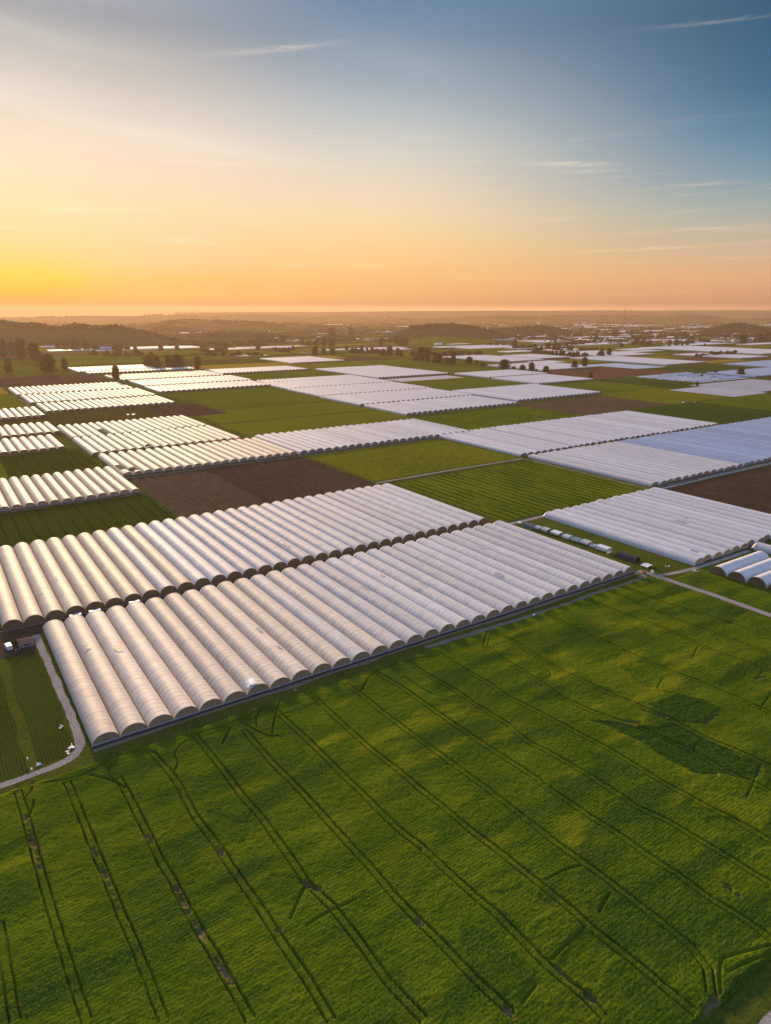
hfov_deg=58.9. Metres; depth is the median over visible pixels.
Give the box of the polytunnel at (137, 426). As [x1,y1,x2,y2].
[124,420,147,431]
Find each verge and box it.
[90,572,639,752]
[125,478,177,518]
[301,456,381,485]
[507,490,643,521]
[526,459,645,488]
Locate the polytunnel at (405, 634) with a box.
[296,564,423,646]
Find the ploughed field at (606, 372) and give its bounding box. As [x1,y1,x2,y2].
[548,367,677,378]
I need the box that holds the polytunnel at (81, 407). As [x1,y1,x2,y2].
[69,401,87,410]
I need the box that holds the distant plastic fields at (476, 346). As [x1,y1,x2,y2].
[7,323,770,352]
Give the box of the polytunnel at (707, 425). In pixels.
[617,412,710,426]
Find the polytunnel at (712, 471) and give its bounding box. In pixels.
[587,445,716,473]
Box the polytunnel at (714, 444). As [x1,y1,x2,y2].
[655,434,770,454]
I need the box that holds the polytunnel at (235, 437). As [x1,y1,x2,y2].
[204,425,242,439]
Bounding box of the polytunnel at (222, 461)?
[188,444,229,464]
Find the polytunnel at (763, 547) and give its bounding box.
[750,542,770,554]
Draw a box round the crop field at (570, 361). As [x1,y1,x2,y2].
[552,359,608,363]
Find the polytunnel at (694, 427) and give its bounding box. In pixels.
[603,413,697,428]
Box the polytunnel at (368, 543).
[282,499,378,549]
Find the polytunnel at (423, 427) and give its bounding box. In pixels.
[392,420,451,433]
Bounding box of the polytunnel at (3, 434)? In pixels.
[0,426,9,438]
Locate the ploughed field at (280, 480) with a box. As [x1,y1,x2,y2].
[205,456,375,503]
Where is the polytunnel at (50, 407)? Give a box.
[43,402,59,412]
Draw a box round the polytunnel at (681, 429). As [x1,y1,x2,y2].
[588,415,683,430]
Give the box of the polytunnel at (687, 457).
[606,442,735,468]
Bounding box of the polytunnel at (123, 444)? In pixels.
[106,434,136,451]
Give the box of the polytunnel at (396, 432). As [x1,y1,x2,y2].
[361,423,419,440]
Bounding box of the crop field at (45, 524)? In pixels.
[0,494,174,549]
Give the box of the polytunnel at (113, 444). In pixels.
[97,434,127,452]
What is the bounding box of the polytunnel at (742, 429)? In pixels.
[714,425,770,434]
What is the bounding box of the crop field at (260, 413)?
[201,401,371,423]
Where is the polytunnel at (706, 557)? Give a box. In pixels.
[552,509,711,561]
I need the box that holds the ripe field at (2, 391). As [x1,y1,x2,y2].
[0,388,7,393]
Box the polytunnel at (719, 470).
[593,444,723,472]
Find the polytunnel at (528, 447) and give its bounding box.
[456,431,546,452]
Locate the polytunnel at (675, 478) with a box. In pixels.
[551,450,680,481]
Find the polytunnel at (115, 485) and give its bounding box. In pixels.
[92,467,129,495]
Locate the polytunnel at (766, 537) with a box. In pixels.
[612,496,770,540]
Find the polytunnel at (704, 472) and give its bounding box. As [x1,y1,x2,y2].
[580,446,709,475]
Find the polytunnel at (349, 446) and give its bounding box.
[300,430,355,448]
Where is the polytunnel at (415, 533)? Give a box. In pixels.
[324,492,424,538]
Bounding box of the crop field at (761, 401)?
[700,394,770,410]
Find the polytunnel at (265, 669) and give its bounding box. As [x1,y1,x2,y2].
[182,589,291,691]
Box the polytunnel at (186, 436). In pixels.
[168,428,203,443]
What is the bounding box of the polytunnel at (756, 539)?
[606,498,764,542]
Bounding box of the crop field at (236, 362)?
[183,360,275,365]
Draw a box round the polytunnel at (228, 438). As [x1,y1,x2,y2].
[197,425,234,440]
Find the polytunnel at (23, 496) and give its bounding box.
[8,477,36,508]
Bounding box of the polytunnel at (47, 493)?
[31,474,60,505]
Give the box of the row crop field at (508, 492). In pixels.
[397,461,643,520]
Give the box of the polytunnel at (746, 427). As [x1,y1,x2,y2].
[723,424,770,430]
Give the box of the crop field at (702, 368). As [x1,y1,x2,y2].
[646,364,758,377]
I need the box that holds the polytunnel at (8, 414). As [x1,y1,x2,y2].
[1,408,16,419]
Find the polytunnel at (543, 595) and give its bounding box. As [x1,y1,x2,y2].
[416,538,553,602]
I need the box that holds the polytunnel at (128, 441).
[114,433,144,450]
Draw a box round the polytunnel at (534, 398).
[469,388,537,399]
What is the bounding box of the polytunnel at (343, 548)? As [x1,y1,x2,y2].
[260,503,353,554]
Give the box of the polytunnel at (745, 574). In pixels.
[728,558,770,582]
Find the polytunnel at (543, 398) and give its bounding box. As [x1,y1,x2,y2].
[476,388,545,399]
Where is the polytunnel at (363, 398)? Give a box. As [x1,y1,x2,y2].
[341,394,384,402]
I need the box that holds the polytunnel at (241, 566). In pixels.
[175,516,256,576]
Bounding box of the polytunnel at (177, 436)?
[160,429,195,444]
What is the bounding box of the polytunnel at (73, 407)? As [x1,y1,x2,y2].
[62,401,80,410]
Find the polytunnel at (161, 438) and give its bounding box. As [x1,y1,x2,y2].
[145,430,179,446]
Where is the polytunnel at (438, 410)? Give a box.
[395,401,442,412]
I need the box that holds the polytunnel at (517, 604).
[392,543,528,611]
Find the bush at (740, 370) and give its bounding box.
[735,367,746,373]
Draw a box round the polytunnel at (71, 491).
[52,472,84,501]
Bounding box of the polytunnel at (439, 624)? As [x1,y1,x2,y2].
[325,557,455,635]
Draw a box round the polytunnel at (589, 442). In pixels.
[502,425,595,445]
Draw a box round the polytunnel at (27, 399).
[20,394,35,404]
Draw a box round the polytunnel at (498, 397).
[453,390,521,401]
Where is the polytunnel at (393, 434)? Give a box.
[355,424,413,441]
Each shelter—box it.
[523,522,534,528]
[540,527,550,532]
[550,530,563,536]
[562,534,572,539]
[571,536,581,541]
[580,539,592,544]
[596,544,611,552]
[616,551,639,562]
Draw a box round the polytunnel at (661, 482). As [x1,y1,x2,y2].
[537,453,667,485]
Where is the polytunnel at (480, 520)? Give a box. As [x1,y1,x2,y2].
[382,483,487,524]
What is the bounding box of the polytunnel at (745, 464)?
[619,440,749,466]
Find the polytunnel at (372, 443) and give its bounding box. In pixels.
[322,428,377,445]
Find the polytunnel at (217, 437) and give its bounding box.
[190,426,226,441]
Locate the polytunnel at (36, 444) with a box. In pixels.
[27,436,47,451]
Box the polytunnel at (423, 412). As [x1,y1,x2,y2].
[379,403,426,413]
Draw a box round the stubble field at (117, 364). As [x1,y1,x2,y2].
[75,361,165,366]
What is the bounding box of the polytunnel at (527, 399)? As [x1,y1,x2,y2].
[461,389,529,400]
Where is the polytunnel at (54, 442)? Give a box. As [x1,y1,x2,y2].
[45,434,65,449]
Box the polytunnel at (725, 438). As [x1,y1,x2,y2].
[679,431,770,446]
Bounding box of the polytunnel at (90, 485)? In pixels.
[73,469,107,498]
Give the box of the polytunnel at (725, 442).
[667,433,770,450]
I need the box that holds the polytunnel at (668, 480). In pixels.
[544,452,673,482]
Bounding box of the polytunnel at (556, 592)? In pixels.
[428,535,566,598]
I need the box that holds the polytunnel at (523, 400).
[458,389,525,401]
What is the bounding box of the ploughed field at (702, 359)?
[665,355,727,360]
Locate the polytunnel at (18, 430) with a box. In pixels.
[11,424,27,436]
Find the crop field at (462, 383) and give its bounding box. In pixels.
[399,377,526,389]
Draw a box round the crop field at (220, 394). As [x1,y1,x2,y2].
[162,387,295,400]
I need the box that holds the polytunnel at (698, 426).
[607,413,701,427]
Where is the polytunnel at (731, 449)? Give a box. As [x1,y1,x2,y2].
[649,435,770,456]
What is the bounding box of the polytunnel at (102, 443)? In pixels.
[89,435,118,453]
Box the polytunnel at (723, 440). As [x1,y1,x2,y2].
[672,432,770,448]
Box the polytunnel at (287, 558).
[213,510,300,567]
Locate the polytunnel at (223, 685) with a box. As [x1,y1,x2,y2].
[145,597,247,705]
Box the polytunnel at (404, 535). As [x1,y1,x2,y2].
[314,494,413,541]
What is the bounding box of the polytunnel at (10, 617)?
[0,563,23,630]
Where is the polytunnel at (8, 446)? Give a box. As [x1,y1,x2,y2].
[1,438,18,454]
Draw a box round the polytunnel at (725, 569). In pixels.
[709,551,768,576]
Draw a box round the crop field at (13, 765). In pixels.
[0,674,27,782]
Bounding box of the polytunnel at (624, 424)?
[575,417,669,433]
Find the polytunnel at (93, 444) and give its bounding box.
[81,436,109,454]
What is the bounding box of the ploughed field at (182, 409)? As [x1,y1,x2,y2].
[145,403,226,416]
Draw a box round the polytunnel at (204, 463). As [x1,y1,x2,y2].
[171,446,211,466]
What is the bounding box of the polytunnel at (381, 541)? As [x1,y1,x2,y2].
[293,497,390,546]
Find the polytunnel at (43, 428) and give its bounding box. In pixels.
[35,422,52,434]
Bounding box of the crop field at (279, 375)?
[233,370,342,380]
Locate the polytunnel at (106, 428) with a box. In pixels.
[95,422,117,434]
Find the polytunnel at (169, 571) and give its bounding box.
[120,525,193,591]
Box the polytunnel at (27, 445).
[18,437,37,452]
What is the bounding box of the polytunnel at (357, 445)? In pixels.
[307,429,362,447]
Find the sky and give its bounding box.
[0,0,770,316]
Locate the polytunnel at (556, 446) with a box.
[474,429,565,449]
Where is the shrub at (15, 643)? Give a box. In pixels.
[13,641,18,648]
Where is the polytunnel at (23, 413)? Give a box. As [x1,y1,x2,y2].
[16,407,31,418]
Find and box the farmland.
[0,344,770,1023]
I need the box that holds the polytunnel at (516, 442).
[463,430,553,451]
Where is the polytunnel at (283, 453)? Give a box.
[243,438,289,456]
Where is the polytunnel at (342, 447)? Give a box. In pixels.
[293,431,347,449]
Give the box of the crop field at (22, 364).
[0,355,164,370]
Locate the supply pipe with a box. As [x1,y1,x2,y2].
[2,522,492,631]
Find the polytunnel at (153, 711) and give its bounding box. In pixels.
[85,610,174,730]
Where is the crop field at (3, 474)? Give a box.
[0,462,8,481]
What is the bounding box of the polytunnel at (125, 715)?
[64,615,148,739]
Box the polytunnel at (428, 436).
[374,422,433,438]
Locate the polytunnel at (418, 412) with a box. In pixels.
[375,403,421,414]
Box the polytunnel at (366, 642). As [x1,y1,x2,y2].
[266,570,388,658]
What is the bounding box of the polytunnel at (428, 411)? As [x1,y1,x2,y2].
[385,402,431,413]
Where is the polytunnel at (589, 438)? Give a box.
[513,424,606,442]
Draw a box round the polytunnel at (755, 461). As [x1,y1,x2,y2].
[632,438,761,463]
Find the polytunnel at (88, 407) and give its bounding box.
[75,400,94,409]
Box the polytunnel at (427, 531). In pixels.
[334,490,436,536]
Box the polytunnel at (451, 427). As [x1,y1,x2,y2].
[410,418,469,430]
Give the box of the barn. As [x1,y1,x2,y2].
[100,347,111,349]
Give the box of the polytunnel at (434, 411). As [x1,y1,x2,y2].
[390,402,437,412]
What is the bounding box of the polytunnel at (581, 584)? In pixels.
[451,530,590,590]
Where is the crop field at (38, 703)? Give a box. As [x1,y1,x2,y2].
[7,651,73,765]
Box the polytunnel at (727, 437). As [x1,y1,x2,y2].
[683,430,770,444]
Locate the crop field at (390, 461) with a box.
[308,439,517,480]
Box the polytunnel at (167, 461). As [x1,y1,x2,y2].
[145,448,183,470]
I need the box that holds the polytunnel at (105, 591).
[61,535,123,607]
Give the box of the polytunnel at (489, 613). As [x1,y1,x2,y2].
[366,548,500,621]
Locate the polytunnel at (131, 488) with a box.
[103,466,141,494]
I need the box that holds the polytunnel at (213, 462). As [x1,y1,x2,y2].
[179,445,220,465]
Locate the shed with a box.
[17,637,34,647]
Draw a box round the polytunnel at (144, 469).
[117,451,153,473]
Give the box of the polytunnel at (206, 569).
[148,520,226,583]
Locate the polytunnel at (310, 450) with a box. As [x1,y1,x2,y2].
[263,434,315,453]
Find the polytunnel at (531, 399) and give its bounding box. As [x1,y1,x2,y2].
[465,389,533,400]
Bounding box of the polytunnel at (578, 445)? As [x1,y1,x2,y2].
[491,427,583,447]
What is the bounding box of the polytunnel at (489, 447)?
[438,433,526,456]
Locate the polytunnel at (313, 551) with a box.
[237,506,327,560]
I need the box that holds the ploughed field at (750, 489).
[666,466,770,513]
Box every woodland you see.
[0,319,183,342]
[2,314,418,318]
[122,318,326,327]
[150,325,198,331]
[185,330,291,337]
[401,314,770,319]
[410,322,507,336]
[492,325,572,333]
[699,322,770,332]
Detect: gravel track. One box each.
[0,634,84,788]
[377,458,523,482]
[508,462,770,523]
[637,570,770,616]
[654,550,750,576]
[759,1010,770,1023]
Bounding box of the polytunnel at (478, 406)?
[433,398,482,408]
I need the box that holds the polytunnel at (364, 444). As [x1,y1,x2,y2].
[314,428,370,446]
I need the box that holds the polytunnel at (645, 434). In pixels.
[555,419,649,436]
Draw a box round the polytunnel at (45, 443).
[36,435,56,450]
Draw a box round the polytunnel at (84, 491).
[62,471,96,500]
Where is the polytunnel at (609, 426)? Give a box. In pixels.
[560,418,654,435]
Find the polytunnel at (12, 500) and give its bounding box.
[0,478,23,510]
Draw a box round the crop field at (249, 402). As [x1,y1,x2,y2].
[193,393,331,409]
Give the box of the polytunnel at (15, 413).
[9,408,23,418]
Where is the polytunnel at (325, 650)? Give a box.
[234,578,351,670]
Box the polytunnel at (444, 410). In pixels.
[399,401,447,411]
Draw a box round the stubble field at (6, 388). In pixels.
[3,382,113,393]
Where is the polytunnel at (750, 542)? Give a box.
[596,499,754,546]
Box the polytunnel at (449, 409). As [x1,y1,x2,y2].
[405,400,452,410]
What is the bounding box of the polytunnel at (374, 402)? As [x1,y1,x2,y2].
[337,394,378,403]
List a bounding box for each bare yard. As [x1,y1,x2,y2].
[0,521,495,641]
[0,635,36,659]
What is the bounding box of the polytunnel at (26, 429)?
[19,423,35,436]
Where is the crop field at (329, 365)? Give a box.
[286,361,389,368]
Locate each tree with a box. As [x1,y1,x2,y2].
[0,338,8,357]
[3,358,12,372]
[6,341,15,355]
[14,338,28,358]
[27,342,41,361]
[37,353,57,371]
[53,340,61,347]
[60,339,68,346]
[60,357,67,368]
[68,339,80,346]
[81,341,90,348]
[90,342,99,349]
[109,365,120,380]
[112,343,123,350]
[132,346,138,355]
[142,355,152,366]
[151,356,161,367]
[164,354,171,366]
[169,354,184,367]
[193,356,201,368]
[199,342,205,348]
[222,343,228,349]
[279,335,285,341]
[311,346,317,355]
[321,348,326,354]
[327,328,335,336]
[328,340,335,345]
[329,348,335,354]
[346,328,353,335]
[378,338,383,345]
[379,349,385,355]
[386,346,393,355]
[394,335,399,343]
[395,348,399,355]
[413,355,418,360]
[418,347,424,360]
[424,348,429,361]
[432,353,442,362]
[443,357,450,363]
[450,352,456,363]
[465,357,472,363]
[498,359,510,368]
[528,362,534,370]
[542,366,549,372]
[571,360,578,366]
[581,357,587,365]
[596,350,605,355]
[606,348,611,354]
[611,330,618,335]
[738,334,748,343]
[755,334,766,342]
[763,331,770,338]
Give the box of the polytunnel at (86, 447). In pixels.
[72,437,99,455]
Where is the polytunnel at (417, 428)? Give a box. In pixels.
[387,421,445,434]
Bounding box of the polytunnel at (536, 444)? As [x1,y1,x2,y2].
[470,430,560,450]
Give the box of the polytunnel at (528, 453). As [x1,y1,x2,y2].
[444,432,533,455]
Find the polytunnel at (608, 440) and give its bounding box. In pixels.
[520,423,612,442]
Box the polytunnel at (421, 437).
[368,423,426,439]
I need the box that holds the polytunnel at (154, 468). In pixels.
[126,450,163,472]
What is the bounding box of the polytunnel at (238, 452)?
[212,441,255,460]
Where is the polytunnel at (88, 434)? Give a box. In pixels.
[72,424,92,437]
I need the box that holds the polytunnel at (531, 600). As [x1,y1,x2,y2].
[404,540,541,607]
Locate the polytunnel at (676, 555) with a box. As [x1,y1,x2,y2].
[542,511,704,566]
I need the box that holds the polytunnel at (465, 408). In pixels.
[420,399,467,409]
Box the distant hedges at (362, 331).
[6,321,770,356]
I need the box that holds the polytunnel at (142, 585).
[92,530,159,599]
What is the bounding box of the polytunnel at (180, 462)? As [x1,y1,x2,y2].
[154,448,192,469]
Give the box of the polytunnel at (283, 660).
[200,585,312,683]
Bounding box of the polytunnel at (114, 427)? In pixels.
[102,421,124,433]
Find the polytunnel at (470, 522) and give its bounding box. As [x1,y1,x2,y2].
[373,484,477,526]
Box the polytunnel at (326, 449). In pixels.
[278,432,331,451]
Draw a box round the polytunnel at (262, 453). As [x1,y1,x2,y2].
[228,439,272,458]
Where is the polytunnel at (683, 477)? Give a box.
[560,449,689,480]
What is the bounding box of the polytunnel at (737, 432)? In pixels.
[704,427,770,437]
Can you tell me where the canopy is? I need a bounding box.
[640,563,652,566]
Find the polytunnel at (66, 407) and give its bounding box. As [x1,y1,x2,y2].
[56,402,73,411]
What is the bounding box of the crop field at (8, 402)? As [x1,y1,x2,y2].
[0,395,29,409]
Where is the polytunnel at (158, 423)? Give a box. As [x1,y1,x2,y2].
[145,418,170,429]
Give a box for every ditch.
[189,401,329,412]
[213,410,369,424]
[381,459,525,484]
[621,396,738,410]
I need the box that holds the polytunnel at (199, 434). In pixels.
[182,427,219,441]
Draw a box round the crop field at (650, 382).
[592,377,695,388]
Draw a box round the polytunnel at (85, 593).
[46,537,104,611]
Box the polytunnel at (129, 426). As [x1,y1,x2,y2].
[117,420,140,432]
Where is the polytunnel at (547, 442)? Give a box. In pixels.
[479,428,572,449]
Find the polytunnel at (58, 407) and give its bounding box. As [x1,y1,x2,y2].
[49,402,66,411]
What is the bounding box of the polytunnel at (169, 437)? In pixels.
[153,429,187,445]
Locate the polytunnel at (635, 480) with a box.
[527,454,658,486]
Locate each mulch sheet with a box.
[130,345,197,347]
[209,347,287,349]
[386,375,463,381]
[518,340,570,341]
[528,360,563,361]
[593,363,662,368]
[619,350,662,351]
[664,339,723,341]
[672,342,730,343]
[673,387,764,396]
[691,379,770,391]
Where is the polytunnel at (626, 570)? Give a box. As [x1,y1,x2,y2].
[493,520,634,576]
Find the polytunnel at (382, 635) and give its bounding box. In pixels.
[281,567,406,652]
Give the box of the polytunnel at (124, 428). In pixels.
[109,421,132,433]
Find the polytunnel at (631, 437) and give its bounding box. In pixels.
[540,421,634,438]
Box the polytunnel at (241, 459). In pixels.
[204,442,247,462]
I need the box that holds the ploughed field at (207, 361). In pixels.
[165,359,260,362]
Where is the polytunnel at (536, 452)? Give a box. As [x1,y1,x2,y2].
[451,432,540,454]
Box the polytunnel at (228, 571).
[162,518,241,580]
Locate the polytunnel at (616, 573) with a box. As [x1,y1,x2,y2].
[483,523,624,579]
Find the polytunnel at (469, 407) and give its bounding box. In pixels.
[423,399,472,409]
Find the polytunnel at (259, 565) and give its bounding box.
[188,514,271,573]
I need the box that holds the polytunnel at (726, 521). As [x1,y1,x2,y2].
[621,494,770,537]
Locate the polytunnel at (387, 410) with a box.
[363,404,410,415]
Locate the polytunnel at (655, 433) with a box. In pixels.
[565,418,658,434]
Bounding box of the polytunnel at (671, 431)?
[580,416,674,432]
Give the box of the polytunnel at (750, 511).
[651,487,770,517]
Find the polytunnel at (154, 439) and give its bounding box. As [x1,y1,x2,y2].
[138,431,170,447]
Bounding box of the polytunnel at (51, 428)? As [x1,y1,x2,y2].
[43,422,60,433]
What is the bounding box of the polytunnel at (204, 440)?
[176,427,211,443]
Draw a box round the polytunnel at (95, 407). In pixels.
[81,400,100,409]
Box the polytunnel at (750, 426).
[729,423,770,429]
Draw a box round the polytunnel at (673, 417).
[625,410,718,424]
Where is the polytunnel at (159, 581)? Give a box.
[106,527,176,595]
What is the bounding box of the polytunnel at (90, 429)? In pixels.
[80,423,100,435]
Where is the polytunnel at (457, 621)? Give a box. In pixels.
[339,555,470,630]
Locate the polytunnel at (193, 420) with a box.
[178,415,206,426]
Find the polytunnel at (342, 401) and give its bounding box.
[320,396,363,405]
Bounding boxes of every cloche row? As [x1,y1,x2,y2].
[649,375,678,378]
[659,372,687,374]
[663,376,697,379]
[678,377,710,380]
[691,379,719,381]
[710,376,739,378]
[714,377,748,380]
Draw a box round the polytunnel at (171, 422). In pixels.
[159,416,185,427]
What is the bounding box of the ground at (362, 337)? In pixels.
[5,323,770,360]
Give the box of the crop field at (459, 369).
[412,365,517,373]
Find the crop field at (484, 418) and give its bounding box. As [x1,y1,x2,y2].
[409,405,579,429]
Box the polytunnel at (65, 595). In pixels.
[30,539,84,616]
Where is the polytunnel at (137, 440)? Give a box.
[122,432,154,449]
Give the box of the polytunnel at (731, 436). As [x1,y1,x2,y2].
[688,429,770,442]
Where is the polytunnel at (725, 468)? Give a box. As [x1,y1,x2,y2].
[600,443,730,470]
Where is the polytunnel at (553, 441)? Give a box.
[485,427,577,447]
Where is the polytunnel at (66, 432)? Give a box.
[56,425,77,439]
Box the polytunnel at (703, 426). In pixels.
[612,412,706,427]
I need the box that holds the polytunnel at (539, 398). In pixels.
[473,388,541,399]
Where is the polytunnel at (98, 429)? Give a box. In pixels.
[87,422,110,435]
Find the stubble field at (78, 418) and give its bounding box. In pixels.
[0,407,165,427]
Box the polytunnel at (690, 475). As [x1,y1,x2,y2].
[567,448,696,478]
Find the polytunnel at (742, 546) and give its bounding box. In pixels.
[589,501,748,550]
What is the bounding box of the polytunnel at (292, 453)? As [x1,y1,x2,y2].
[251,437,297,455]
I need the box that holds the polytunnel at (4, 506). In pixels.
[0,490,10,512]
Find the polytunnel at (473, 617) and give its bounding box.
[353,552,485,625]
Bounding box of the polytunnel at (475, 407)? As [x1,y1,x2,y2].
[430,399,477,408]
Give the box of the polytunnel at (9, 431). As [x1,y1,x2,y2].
[3,425,18,437]
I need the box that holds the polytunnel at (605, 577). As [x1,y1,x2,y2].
[473,525,613,583]
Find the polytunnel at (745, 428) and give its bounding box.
[718,424,770,432]
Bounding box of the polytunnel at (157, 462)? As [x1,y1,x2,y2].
[135,449,173,471]
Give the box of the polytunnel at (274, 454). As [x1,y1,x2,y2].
[235,439,280,457]
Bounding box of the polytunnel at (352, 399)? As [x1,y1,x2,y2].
[331,395,373,403]
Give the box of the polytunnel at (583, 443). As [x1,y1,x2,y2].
[496,426,589,446]
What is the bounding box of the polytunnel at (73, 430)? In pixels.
[64,424,85,438]
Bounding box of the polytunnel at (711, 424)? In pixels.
[620,411,714,425]
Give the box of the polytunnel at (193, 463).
[162,446,202,467]
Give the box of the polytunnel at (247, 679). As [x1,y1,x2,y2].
[163,593,269,698]
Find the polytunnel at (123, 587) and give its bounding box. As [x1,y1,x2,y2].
[77,532,141,603]
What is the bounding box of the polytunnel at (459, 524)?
[363,486,467,529]
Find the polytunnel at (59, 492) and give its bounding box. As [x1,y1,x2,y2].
[41,473,73,503]
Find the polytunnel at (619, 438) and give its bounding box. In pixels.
[529,422,623,440]
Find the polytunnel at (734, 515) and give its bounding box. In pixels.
[636,490,770,526]
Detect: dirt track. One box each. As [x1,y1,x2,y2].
[0,493,142,513]
[129,438,439,477]
[410,404,519,415]
[425,573,646,648]
[649,461,770,488]
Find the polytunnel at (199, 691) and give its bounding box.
[125,601,223,713]
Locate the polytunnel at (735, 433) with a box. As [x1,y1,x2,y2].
[698,428,770,439]
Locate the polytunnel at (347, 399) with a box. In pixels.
[326,395,368,404]
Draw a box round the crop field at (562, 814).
[0,576,770,1023]
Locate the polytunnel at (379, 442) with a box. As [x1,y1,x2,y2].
[328,427,384,444]
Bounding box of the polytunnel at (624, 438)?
[535,421,628,439]
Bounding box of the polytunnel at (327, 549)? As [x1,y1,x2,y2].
[248,505,341,557]
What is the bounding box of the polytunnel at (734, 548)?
[580,503,739,553]
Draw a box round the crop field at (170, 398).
[156,394,190,403]
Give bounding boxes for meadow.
[511,518,690,574]
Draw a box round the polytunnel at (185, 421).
[172,415,199,426]
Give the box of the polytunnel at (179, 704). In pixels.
[106,605,199,722]
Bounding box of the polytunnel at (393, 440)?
[341,425,398,442]
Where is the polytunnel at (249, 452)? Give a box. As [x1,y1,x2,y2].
[220,440,264,460]
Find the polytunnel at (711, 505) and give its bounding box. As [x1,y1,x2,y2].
[644,489,770,521]
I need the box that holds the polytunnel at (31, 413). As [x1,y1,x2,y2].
[23,407,38,417]
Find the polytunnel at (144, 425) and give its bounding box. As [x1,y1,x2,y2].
[131,419,154,430]
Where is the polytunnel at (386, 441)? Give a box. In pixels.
[334,426,391,443]
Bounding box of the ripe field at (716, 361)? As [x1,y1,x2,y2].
[706,359,745,362]
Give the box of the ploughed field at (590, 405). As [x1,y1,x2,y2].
[521,396,669,414]
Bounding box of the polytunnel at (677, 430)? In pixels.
[585,415,679,431]
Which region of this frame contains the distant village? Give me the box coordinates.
[118,322,770,344]
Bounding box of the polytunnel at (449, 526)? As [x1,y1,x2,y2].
[354,487,457,531]
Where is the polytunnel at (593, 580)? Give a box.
[462,527,601,586]
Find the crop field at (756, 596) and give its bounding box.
[673,551,770,611]
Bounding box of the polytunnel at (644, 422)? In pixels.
[595,414,688,429]
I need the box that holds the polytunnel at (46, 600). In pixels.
[14,542,64,620]
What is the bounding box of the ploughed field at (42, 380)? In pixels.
[0,374,109,386]
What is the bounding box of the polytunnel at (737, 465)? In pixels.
[613,441,742,467]
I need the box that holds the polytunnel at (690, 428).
[598,414,693,429]
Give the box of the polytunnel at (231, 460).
[196,443,238,463]
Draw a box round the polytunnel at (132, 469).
[107,452,143,475]
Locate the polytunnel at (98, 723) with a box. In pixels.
[43,620,120,748]
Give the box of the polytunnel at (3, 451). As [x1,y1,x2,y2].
[0,442,8,455]
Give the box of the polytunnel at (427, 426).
[398,420,457,432]
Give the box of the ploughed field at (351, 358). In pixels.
[337,353,389,360]
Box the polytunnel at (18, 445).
[10,437,28,453]
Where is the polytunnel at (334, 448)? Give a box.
[286,431,339,450]
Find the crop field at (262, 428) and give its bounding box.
[220,410,422,436]
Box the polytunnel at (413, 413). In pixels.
[369,403,416,414]
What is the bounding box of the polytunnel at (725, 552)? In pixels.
[572,505,731,556]
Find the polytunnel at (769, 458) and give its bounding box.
[644,436,770,460]
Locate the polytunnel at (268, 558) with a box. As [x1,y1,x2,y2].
[200,512,286,569]
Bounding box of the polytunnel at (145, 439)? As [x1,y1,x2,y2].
[130,431,162,448]
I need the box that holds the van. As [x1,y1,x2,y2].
[4,642,12,650]
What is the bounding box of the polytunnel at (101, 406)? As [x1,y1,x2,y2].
[88,399,107,408]
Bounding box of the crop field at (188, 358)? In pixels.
[159,356,231,360]
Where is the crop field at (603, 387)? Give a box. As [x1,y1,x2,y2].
[542,381,654,392]
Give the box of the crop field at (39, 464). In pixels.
[0,449,102,479]
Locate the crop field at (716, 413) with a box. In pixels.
[627,393,770,424]
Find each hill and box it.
[0,315,394,322]
[0,325,179,345]
[132,320,344,329]
[175,310,770,318]
[186,334,286,338]
[366,326,504,339]
[394,316,770,322]
[407,336,494,343]
[498,328,560,334]
[706,325,758,332]
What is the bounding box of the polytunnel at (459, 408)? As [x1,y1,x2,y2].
[414,400,462,409]
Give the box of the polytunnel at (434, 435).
[381,422,438,437]
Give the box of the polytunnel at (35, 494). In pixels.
[20,475,48,507]
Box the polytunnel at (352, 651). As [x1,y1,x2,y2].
[250,574,370,664]
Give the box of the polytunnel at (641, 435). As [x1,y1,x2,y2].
[551,419,644,436]
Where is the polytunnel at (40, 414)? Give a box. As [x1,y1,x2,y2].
[29,406,46,417]
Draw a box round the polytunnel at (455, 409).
[410,400,457,410]
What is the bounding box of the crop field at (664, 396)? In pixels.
[598,389,728,403]
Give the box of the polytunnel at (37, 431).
[27,423,44,435]
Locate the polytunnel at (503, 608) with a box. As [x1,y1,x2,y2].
[379,546,514,616]
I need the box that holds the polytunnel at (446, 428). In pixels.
[405,419,463,431]
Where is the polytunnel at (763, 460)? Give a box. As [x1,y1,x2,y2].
[638,437,767,462]
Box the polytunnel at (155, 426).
[138,418,163,429]
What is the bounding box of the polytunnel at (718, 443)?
[662,434,770,452]
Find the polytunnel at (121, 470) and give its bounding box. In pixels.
[98,453,132,476]
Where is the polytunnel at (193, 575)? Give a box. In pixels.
[134,522,210,587]
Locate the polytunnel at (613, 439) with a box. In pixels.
[524,422,617,441]
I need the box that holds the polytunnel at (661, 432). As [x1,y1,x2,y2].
[571,417,665,434]
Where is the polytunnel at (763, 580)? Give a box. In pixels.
[748,570,770,588]
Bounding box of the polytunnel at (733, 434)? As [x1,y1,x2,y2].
[694,429,770,440]
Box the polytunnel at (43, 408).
[36,403,52,412]
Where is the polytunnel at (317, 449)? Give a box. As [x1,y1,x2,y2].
[270,433,323,452]
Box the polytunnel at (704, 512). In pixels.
[628,492,770,530]
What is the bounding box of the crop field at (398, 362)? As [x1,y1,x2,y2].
[355,359,441,365]
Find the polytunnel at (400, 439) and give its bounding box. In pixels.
[348,425,405,441]
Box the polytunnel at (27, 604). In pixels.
[0,545,44,625]
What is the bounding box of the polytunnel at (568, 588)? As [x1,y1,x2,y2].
[439,532,578,594]
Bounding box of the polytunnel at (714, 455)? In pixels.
[626,439,753,464]
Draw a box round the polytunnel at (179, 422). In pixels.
[165,416,192,427]
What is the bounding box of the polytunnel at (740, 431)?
[710,426,770,435]

